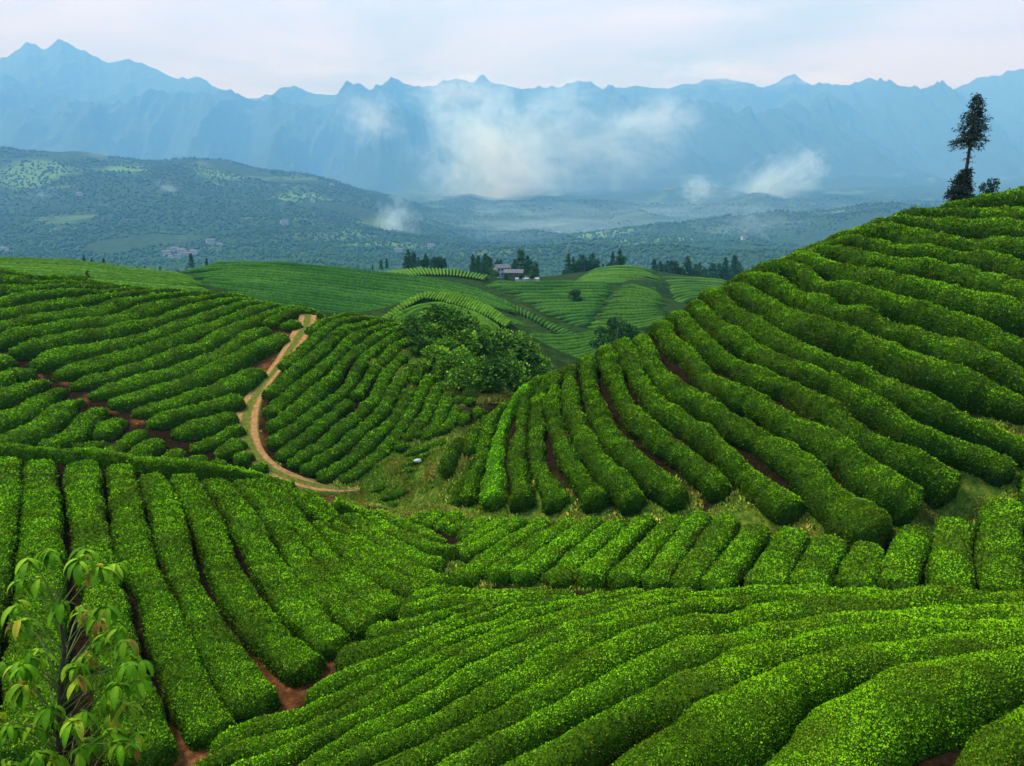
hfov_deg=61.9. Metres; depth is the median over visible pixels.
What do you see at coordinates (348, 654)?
tea hedge
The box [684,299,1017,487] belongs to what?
tea hedge
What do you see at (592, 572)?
tea hedge
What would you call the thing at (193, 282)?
tea hedge
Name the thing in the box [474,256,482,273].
conifer
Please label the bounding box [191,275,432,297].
tea hedge
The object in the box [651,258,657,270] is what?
conifer
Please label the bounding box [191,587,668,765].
tea hedge
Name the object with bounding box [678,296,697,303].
tea hedge
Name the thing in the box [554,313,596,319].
tea hedge
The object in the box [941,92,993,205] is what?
spruce tree
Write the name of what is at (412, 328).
broadleaf tree
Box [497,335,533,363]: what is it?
broadleaf tree
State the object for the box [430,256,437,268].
conifer
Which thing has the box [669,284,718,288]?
tea hedge
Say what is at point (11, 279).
tea hedge
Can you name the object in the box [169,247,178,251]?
village house
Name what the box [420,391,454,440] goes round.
tea hedge
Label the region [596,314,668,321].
tea hedge
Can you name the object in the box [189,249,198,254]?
village house
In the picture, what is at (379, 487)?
tea hedge
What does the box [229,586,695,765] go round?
tea hedge
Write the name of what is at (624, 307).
tea hedge
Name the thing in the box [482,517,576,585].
tea hedge
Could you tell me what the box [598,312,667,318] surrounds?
tea hedge
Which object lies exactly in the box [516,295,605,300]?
tea hedge
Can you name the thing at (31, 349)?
tea hedge
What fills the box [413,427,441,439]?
tea hedge
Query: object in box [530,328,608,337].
tea hedge
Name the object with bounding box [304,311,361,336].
tea hedge
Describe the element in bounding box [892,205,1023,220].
tea hedge
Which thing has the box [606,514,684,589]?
tea hedge
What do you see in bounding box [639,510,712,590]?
tea hedge
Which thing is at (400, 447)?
tea hedge
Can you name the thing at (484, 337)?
broadleaf tree
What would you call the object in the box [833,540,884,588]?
tea hedge
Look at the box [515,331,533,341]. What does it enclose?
broadleaf tree
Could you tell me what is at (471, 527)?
tea hedge
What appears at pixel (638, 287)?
tea hedge
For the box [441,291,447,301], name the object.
tea hedge
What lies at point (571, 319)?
tea hedge
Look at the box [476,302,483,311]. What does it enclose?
tea hedge
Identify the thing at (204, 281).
tea hedge
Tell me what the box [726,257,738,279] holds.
conifer
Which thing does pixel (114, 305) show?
tea hedge
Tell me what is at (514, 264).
conifer
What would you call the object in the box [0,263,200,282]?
tea hedge
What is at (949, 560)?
tea hedge
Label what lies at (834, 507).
tea hedge
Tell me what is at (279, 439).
tea hedge
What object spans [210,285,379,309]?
tea hedge
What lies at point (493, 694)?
tea hedge
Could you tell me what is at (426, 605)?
tea hedge
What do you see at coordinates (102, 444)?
tea hedge
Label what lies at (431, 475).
grass
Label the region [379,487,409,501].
tea hedge
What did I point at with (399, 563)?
tea hedge
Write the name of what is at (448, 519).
tea hedge
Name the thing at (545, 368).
broadleaf tree
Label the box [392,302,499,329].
tea hedge
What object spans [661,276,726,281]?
tea hedge
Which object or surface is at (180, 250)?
village house
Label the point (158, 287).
tea hedge
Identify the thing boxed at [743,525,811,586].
tea hedge
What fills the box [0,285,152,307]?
tea hedge
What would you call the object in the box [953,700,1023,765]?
tea hedge
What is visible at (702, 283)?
tea hedge
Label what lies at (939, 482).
tea hedge
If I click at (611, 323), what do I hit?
broadleaf tree
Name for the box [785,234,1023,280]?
tea hedge
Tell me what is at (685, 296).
tea hedge
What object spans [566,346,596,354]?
tea hedge
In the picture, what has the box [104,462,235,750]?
tea hedge
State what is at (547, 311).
tea hedge
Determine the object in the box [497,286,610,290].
tea hedge
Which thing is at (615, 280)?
tea hedge
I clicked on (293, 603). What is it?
tea hedge
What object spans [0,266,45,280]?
tea hedge
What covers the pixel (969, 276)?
tea hedge
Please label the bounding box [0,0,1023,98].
sky
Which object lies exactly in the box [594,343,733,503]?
tea hedge
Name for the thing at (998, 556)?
tea hedge
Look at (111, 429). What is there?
tea hedge
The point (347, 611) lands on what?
tea hedge
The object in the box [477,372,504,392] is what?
broadleaf tree
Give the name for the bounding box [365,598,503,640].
tea hedge
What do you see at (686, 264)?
conifer
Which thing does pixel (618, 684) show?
tea hedge
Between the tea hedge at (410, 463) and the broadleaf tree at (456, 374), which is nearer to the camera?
the tea hedge at (410, 463)
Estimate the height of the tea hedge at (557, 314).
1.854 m
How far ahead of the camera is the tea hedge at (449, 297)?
142.98 m
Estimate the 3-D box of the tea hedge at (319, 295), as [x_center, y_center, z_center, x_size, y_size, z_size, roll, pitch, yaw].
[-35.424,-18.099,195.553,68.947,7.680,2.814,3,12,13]
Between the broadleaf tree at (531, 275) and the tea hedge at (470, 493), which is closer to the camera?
the tea hedge at (470, 493)
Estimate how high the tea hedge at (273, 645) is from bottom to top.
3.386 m
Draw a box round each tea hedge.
[0,256,193,278]
[0,260,182,276]
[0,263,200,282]
[0,265,204,287]
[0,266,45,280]
[0,271,121,285]
[0,282,136,296]
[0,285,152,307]
[0,287,193,320]
[0,290,219,332]
[0,291,255,351]
[0,353,18,371]
[0,367,38,387]
[0,378,51,410]
[0,387,67,433]
[0,398,85,446]
[0,442,296,487]
[0,456,24,690]
[0,458,70,765]
[7,296,252,359]
[12,268,198,286]
[23,271,184,285]
[26,299,275,372]
[29,274,94,281]
[34,274,212,291]
[37,406,109,448]
[51,301,284,381]
[62,459,179,765]
[68,305,327,391]
[72,440,109,448]
[87,326,271,400]
[92,417,128,441]
[102,429,149,452]
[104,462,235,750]
[107,332,291,410]
[118,283,187,289]
[128,438,166,456]
[130,367,267,419]
[137,471,281,724]
[145,393,246,429]
[161,448,186,458]
[169,473,326,687]
[170,411,239,440]
[182,266,515,308]
[188,423,247,454]
[188,454,207,460]
[189,273,492,307]
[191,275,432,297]
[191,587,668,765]
[199,279,399,303]
[200,263,512,305]
[201,477,351,660]
[204,271,504,309]
[205,277,409,299]
[206,283,385,307]
[206,586,644,753]
[209,458,227,465]
[210,261,483,292]
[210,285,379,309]
[214,438,248,460]
[217,269,517,312]
[228,284,393,306]
[229,280,527,327]
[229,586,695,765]
[231,291,367,310]
[232,451,255,466]
[232,478,387,641]
[240,293,358,311]
[250,462,268,473]
[252,477,404,621]
[256,298,337,311]
[261,307,322,328]
[261,317,397,401]
[261,321,405,419]
[264,324,406,434]
[265,330,405,450]
[273,399,355,461]
[274,480,334,524]
[276,315,380,371]
[278,319,303,332]
[286,352,408,469]
[297,582,829,765]
[298,363,416,477]
[303,489,449,586]
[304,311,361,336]
[304,586,632,703]
[312,520,428,600]
[315,389,413,483]
[317,585,887,765]
[331,497,458,560]
[334,590,605,671]
[338,374,437,483]
[340,512,447,573]
[348,337,415,401]
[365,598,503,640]
[371,483,391,492]
[373,509,447,544]
[373,584,1023,765]
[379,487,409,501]
[380,468,415,480]
[385,500,399,507]
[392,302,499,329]
[393,457,426,469]
[394,441,409,454]
[395,304,488,323]
[398,588,575,619]
[400,310,496,331]
[401,381,446,442]
[401,439,445,457]
[402,447,446,463]
[404,584,544,605]
[408,367,424,385]
[408,511,430,524]
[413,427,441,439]
[418,509,445,529]
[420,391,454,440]
[433,510,464,532]
[436,601,1023,765]
[437,406,461,435]
[437,437,463,479]
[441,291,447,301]
[445,516,473,536]
[446,292,453,302]
[446,516,551,589]
[448,459,472,507]
[449,292,456,303]
[452,294,459,303]
[452,395,465,405]
[452,517,508,548]
[454,294,461,304]
[456,515,490,540]
[457,295,464,305]
[457,410,471,426]
[458,516,527,563]
[459,400,509,507]
[460,296,467,305]
[462,423,481,457]
[463,297,470,307]
[463,397,475,406]
[468,299,475,308]
[471,300,478,309]
[471,405,488,418]
[473,301,481,310]
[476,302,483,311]
[478,381,529,512]
[479,304,486,312]
[480,414,487,423]
[481,305,489,314]
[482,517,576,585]
[484,306,491,315]
[485,283,612,287]
[487,307,494,316]
[489,309,496,318]
[491,280,627,284]
[496,314,503,322]
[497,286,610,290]
[500,616,1023,765]
[503,289,612,294]
[503,319,511,326]
[506,375,539,513]
[509,516,603,586]
[514,292,610,296]
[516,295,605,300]
[523,298,605,303]
[526,372,570,515]
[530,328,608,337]
[531,301,606,306]
[534,304,604,310]
[534,333,593,340]
[539,307,601,314]
[539,516,627,588]
[541,336,596,343]
[542,369,610,514]
[545,309,602,317]
[547,338,598,345]
[549,325,558,330]
[551,343,591,349]
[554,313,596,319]
[556,328,566,333]
[559,346,591,352]
[559,364,645,515]
[560,317,594,322]
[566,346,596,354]
[567,319,594,325]
[572,348,596,356]
[573,514,656,590]
[574,322,590,327]
[576,353,689,512]
[577,275,660,282]
[578,273,660,279]
[581,277,641,279]
[582,270,659,277]
[583,268,651,275]
[587,265,654,272]
[587,317,663,328]
[589,280,662,287]
[590,316,665,325]
[594,321,657,329]
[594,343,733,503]
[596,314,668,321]
[597,311,667,316]
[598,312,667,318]
[602,306,662,309]
[603,308,663,312]
[604,299,667,305]
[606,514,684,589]
[608,303,662,306]
[610,627,1023,765]
[612,293,663,301]
[613,290,664,300]
[613,297,661,302]
[613,336,806,526]
[619,288,661,297]
[622,284,660,295]
[632,333,892,550]
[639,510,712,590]
[643,319,924,527]
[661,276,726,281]
[662,309,962,509]
[665,279,725,283]
[669,282,720,286]
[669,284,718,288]
[669,514,740,591]
[670,286,710,291]
[671,289,705,294]
[672,291,699,298]
[674,293,698,300]
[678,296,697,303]
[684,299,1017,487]
[697,287,1023,469]
[700,523,771,590]
[719,270,1023,396]
[720,282,1023,425]
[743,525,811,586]
[749,257,1023,367]
[763,645,1023,765]
[782,244,1023,301]
[783,249,1023,334]
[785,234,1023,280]
[789,533,848,587]
[807,221,1023,260]
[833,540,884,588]
[850,214,1023,239]
[877,524,934,590]
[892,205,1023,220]
[923,516,977,588]
[936,185,1023,208]
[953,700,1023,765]
[972,497,1023,592]
[1016,470,1023,533]
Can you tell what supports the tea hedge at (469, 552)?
on the ground at (290, 697)
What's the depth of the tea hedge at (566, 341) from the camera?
166.45 m
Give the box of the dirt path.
[236,314,359,495]
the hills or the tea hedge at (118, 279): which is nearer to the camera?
the tea hedge at (118, 279)
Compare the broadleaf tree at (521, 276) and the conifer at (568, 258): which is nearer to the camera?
the broadleaf tree at (521, 276)
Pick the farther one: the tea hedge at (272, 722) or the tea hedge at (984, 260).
the tea hedge at (984, 260)
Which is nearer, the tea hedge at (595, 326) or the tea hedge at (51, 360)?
the tea hedge at (51, 360)
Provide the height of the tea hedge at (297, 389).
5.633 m
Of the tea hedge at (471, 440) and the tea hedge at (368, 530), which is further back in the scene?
the tea hedge at (471, 440)
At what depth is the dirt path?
64.93 m
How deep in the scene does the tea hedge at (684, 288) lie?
331.15 m
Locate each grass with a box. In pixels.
[242,309,368,496]
[333,320,1023,591]
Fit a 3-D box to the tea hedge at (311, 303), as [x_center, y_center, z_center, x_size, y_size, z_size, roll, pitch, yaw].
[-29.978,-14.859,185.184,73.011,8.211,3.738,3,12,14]
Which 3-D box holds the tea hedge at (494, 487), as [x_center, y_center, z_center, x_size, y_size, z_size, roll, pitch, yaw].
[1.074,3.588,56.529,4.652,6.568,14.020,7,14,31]
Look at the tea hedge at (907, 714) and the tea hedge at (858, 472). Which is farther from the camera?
the tea hedge at (858, 472)
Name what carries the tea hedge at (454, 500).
on the ground at (290, 697)
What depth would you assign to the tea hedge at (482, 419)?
66.25 m
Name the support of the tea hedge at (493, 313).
on the ground at (290, 697)
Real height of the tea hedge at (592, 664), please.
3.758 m
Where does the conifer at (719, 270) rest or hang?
on the ground at (290, 697)
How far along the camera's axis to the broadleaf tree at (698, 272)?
438.24 m
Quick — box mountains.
[0,39,1023,191]
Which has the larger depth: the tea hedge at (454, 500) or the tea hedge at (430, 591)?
the tea hedge at (454, 500)
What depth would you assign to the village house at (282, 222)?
2958.23 m
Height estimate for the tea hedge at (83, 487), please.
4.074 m
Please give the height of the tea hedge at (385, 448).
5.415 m
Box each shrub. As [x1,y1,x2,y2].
[978,182,990,193]
[987,178,999,192]
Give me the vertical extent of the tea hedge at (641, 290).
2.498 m
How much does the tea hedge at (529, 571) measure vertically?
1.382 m
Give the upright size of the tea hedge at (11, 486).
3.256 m
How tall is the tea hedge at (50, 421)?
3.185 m
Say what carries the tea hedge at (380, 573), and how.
on the ground at (290, 697)
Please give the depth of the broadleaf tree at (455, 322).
79.45 m
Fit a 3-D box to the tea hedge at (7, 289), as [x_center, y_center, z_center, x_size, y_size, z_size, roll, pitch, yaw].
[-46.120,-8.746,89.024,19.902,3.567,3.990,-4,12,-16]
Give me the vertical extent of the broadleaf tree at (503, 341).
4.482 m
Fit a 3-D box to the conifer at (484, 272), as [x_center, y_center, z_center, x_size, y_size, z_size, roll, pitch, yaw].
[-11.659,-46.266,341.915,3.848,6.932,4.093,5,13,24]
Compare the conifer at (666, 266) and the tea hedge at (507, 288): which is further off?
the conifer at (666, 266)
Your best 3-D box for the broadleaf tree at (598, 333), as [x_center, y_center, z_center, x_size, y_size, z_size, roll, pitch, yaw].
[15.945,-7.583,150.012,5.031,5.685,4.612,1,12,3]
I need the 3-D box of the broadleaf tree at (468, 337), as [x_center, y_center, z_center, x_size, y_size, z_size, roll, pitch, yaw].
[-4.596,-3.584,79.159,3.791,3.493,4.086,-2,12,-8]
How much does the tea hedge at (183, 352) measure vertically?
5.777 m
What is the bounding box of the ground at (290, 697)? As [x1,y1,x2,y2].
[0,269,1023,765]
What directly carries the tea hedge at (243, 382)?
on the ground at (290, 697)
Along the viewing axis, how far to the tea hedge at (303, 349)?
77.30 m
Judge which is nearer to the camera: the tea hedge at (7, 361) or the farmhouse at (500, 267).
the tea hedge at (7, 361)
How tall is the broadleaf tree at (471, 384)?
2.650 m
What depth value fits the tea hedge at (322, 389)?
68.70 m
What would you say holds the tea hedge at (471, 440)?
on the ground at (290, 697)
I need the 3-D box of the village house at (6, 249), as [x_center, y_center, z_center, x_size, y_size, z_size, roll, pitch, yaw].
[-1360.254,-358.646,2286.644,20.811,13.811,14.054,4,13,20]
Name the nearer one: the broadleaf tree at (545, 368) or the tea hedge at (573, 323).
the broadleaf tree at (545, 368)
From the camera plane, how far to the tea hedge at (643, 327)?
206.45 m
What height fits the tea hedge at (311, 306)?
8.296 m
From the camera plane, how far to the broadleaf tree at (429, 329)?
79.36 m
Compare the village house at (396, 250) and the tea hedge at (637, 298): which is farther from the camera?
the village house at (396, 250)
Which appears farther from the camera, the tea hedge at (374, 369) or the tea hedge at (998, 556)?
the tea hedge at (374, 369)
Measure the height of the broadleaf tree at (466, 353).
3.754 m
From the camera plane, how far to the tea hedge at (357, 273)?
232.92 m
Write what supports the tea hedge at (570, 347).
on the ground at (290, 697)
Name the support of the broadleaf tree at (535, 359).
on the ground at (290, 697)
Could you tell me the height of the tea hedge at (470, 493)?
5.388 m
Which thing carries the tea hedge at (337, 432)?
on the ground at (290, 697)
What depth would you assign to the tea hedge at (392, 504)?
58.89 m
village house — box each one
[0,246,8,251]
[162,250,170,255]
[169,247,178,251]
[176,248,186,253]
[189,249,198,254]
[205,239,214,243]
[280,220,288,224]
[394,248,401,252]
[427,243,435,248]
[741,235,747,239]
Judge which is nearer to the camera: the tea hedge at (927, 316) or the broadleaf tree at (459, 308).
the tea hedge at (927, 316)
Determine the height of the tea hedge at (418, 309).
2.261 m
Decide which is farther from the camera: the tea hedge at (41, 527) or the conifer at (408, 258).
the conifer at (408, 258)
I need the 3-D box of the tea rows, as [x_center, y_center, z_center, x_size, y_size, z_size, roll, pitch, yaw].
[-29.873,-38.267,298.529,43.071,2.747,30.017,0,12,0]
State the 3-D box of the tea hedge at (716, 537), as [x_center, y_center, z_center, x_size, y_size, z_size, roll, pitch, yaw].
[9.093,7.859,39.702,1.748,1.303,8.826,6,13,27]
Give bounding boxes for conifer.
[186,253,195,268]
[378,260,383,269]
[404,249,413,267]
[410,252,416,267]
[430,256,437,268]
[442,258,447,267]
[469,254,475,271]
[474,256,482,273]
[479,259,486,274]
[485,257,492,273]
[512,259,517,268]
[515,249,522,268]
[516,250,528,273]
[525,254,532,275]
[534,262,538,276]
[562,253,571,273]
[567,263,571,273]
[578,255,588,271]
[609,252,614,265]
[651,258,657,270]
[656,261,663,271]
[664,260,669,272]
[667,260,675,273]
[681,255,692,275]
[696,262,703,276]
[708,263,714,272]
[709,263,718,278]
[715,263,722,278]
[721,257,729,280]
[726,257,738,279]
[728,254,740,278]
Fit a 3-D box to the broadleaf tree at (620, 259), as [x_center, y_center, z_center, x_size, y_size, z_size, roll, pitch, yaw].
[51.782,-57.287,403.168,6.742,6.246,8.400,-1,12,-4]
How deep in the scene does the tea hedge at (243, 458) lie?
60.19 m
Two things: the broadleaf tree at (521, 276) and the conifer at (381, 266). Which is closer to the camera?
the conifer at (381, 266)
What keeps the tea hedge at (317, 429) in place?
on the ground at (290, 697)
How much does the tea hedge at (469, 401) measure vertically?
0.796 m
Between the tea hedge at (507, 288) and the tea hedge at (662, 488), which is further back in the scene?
the tea hedge at (507, 288)
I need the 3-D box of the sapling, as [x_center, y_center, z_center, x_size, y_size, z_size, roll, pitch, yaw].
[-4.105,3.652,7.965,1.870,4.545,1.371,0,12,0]
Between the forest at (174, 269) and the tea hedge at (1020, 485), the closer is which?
the tea hedge at (1020, 485)
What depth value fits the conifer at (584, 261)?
406.26 m
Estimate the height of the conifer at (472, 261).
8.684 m
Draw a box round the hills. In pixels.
[0,147,1023,274]
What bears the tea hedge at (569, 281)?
on the ground at (290, 697)
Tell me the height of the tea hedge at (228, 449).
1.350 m
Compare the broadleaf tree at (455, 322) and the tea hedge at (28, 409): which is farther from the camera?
the broadleaf tree at (455, 322)
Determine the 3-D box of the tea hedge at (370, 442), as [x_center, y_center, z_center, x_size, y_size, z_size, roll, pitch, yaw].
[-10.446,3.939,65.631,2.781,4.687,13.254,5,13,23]
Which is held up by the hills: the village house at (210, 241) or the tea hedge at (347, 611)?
the village house at (210, 241)
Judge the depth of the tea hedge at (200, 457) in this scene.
59.38 m
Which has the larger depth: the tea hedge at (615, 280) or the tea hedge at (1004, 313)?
the tea hedge at (615, 280)
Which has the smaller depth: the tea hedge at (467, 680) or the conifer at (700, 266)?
the tea hedge at (467, 680)
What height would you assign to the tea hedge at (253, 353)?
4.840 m
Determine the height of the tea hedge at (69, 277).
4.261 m
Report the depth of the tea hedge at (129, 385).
71.50 m
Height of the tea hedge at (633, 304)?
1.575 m
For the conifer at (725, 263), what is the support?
on the ground at (290, 697)
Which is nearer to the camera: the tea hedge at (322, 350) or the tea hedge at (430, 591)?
the tea hedge at (430, 591)
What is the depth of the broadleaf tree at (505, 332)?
117.41 m
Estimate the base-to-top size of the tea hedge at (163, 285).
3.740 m
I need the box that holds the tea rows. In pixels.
[387,267,487,279]
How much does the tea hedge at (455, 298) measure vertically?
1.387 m
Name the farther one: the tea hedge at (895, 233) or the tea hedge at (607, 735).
the tea hedge at (895, 233)
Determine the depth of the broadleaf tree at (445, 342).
77.17 m
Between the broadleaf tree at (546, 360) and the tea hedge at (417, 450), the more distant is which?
the broadleaf tree at (546, 360)
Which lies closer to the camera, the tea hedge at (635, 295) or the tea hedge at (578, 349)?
the tea hedge at (578, 349)
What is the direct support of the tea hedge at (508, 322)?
on the ground at (290, 697)
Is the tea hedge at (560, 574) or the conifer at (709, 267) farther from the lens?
the conifer at (709, 267)
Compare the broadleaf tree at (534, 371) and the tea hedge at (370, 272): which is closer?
the broadleaf tree at (534, 371)
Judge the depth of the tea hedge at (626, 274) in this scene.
342.10 m
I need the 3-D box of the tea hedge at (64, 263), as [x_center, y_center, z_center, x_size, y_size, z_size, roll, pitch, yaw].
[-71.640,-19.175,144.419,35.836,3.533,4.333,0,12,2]
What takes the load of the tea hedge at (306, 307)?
on the ground at (290, 697)
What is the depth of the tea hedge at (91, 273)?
131.55 m
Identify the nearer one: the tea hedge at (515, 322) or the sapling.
the sapling
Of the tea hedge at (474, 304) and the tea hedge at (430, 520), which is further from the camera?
the tea hedge at (474, 304)
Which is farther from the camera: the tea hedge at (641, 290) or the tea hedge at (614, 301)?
the tea hedge at (641, 290)
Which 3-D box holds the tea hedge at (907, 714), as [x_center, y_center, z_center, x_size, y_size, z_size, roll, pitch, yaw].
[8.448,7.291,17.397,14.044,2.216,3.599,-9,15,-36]
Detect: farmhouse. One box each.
[492,264,510,277]
[503,269,523,278]
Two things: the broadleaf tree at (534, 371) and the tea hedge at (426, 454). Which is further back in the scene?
the broadleaf tree at (534, 371)
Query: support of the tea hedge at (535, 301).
on the ground at (290, 697)
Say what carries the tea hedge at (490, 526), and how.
on the ground at (290, 697)
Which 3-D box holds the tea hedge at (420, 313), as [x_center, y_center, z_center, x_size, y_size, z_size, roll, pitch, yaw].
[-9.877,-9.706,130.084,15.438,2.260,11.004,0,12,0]
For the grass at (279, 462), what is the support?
on the ground at (290, 697)
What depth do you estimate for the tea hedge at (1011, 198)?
68.53 m
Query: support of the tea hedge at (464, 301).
on the ground at (290, 697)
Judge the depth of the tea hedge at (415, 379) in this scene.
73.67 m
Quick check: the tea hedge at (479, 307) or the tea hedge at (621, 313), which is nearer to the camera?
the tea hedge at (479, 307)
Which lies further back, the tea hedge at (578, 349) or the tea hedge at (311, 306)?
the tea hedge at (311, 306)
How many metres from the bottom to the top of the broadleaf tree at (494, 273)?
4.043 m
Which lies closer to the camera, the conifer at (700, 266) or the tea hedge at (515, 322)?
the tea hedge at (515, 322)
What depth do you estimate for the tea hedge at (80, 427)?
61.17 m
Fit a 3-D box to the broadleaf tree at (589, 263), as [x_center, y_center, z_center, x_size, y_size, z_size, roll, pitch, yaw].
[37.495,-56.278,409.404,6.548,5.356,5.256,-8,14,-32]
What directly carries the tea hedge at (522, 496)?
on the ground at (290, 697)
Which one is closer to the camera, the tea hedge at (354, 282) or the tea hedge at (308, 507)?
the tea hedge at (308, 507)
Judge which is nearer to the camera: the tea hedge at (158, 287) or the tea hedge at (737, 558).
the tea hedge at (737, 558)
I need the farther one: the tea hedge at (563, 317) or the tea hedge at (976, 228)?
the tea hedge at (563, 317)
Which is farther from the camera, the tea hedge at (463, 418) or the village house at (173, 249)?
the village house at (173, 249)
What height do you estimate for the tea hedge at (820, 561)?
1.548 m
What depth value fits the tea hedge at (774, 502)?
48.38 m
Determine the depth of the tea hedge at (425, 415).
67.72 m
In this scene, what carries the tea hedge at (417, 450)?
on the ground at (290, 697)
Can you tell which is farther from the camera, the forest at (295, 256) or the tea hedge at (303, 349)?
the forest at (295, 256)
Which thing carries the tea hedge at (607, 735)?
on the ground at (290, 697)
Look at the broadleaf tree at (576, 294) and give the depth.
245.33 m
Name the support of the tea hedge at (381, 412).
on the ground at (290, 697)
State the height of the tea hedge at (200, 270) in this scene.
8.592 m
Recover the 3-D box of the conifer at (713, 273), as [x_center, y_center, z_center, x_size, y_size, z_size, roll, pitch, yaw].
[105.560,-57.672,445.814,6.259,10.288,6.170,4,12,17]
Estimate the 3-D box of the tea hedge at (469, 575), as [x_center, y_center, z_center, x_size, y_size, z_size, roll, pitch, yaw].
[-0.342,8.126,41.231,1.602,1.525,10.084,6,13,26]
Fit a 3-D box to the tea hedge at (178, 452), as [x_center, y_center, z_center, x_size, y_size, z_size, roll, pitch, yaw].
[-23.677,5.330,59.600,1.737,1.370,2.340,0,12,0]
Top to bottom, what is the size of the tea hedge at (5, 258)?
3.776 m
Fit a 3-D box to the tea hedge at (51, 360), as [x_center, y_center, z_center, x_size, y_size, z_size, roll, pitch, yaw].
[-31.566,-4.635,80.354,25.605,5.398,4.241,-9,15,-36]
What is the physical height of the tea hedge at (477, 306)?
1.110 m
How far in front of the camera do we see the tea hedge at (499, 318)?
134.41 m
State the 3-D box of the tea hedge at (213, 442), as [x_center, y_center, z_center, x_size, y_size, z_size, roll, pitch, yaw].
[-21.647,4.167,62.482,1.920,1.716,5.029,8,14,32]
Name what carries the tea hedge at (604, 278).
on the ground at (290, 697)
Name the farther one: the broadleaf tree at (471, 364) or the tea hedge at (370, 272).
the tea hedge at (370, 272)
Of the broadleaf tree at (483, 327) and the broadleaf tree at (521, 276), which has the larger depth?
the broadleaf tree at (521, 276)
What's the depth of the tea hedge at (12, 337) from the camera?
81.02 m
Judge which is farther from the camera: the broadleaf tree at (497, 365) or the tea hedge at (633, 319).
the tea hedge at (633, 319)
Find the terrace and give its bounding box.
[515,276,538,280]
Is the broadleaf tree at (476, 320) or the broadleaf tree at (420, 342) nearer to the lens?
the broadleaf tree at (420, 342)
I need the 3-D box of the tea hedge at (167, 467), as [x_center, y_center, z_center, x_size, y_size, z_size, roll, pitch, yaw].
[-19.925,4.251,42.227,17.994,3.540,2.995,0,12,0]
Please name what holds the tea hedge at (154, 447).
on the ground at (290, 697)
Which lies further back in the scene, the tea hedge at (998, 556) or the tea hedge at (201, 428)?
the tea hedge at (201, 428)
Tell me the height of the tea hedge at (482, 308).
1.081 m
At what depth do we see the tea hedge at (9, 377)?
70.50 m
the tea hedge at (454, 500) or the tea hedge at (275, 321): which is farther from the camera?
the tea hedge at (275, 321)
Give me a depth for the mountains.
12243.81 m
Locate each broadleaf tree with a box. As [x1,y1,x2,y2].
[400,313,425,335]
[406,336,432,355]
[413,344,451,371]
[414,321,442,343]
[420,303,459,334]
[423,258,430,266]
[431,337,458,354]
[431,350,465,380]
[433,257,440,266]
[437,311,481,344]
[438,259,446,268]
[443,325,481,356]
[443,366,473,391]
[448,306,465,329]
[452,345,474,366]
[462,328,497,357]
[462,355,497,390]
[462,368,490,392]
[463,315,479,333]
[476,355,514,392]
[477,324,494,333]
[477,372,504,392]
[485,333,517,354]
[487,346,517,373]
[490,268,499,277]
[495,326,514,336]
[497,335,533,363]
[504,359,531,392]
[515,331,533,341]
[518,273,525,280]
[521,348,543,375]
[521,362,539,382]
[527,270,536,280]
[529,342,540,353]
[537,364,548,376]
[541,357,552,372]
[568,289,581,301]
[571,263,576,272]
[574,261,584,271]
[586,260,594,270]
[589,324,612,348]
[590,262,599,268]
[597,333,614,345]
[601,317,629,339]
[611,322,639,339]
[613,255,627,264]
[673,266,685,274]
[694,269,703,276]
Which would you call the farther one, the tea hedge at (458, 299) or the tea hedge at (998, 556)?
the tea hedge at (458, 299)
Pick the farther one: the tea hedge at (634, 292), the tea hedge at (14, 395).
the tea hedge at (634, 292)
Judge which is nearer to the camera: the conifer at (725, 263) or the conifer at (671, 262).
the conifer at (671, 262)
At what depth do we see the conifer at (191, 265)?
247.89 m
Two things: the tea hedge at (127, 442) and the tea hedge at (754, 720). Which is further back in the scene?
the tea hedge at (127, 442)
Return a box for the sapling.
[0,547,153,765]
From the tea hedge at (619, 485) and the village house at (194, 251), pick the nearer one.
the tea hedge at (619, 485)
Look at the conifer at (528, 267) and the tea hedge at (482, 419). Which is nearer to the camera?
the tea hedge at (482, 419)
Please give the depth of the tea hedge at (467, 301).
141.75 m
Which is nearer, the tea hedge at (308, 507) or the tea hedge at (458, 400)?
the tea hedge at (308, 507)
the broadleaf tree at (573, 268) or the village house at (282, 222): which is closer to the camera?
the broadleaf tree at (573, 268)
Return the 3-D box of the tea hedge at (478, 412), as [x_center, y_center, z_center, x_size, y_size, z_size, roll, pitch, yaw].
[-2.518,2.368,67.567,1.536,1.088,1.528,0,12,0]
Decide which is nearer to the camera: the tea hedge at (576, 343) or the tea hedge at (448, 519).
the tea hedge at (448, 519)
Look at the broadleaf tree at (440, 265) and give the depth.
348.82 m
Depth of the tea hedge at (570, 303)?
240.25 m
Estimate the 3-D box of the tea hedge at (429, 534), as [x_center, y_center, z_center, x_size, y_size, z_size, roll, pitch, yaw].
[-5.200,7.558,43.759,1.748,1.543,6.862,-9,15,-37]
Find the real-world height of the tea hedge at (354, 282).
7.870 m
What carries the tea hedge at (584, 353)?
on the ground at (290, 697)
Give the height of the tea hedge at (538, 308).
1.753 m
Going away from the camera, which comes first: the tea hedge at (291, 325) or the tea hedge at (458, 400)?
the tea hedge at (458, 400)
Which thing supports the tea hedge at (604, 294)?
on the ground at (290, 697)
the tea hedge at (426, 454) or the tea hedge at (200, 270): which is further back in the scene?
the tea hedge at (200, 270)
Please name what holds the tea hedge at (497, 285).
on the ground at (290, 697)
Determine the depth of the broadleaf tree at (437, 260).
325.49 m
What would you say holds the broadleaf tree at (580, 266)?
on the ground at (290, 697)
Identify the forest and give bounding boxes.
[0,146,979,276]
[129,265,559,278]

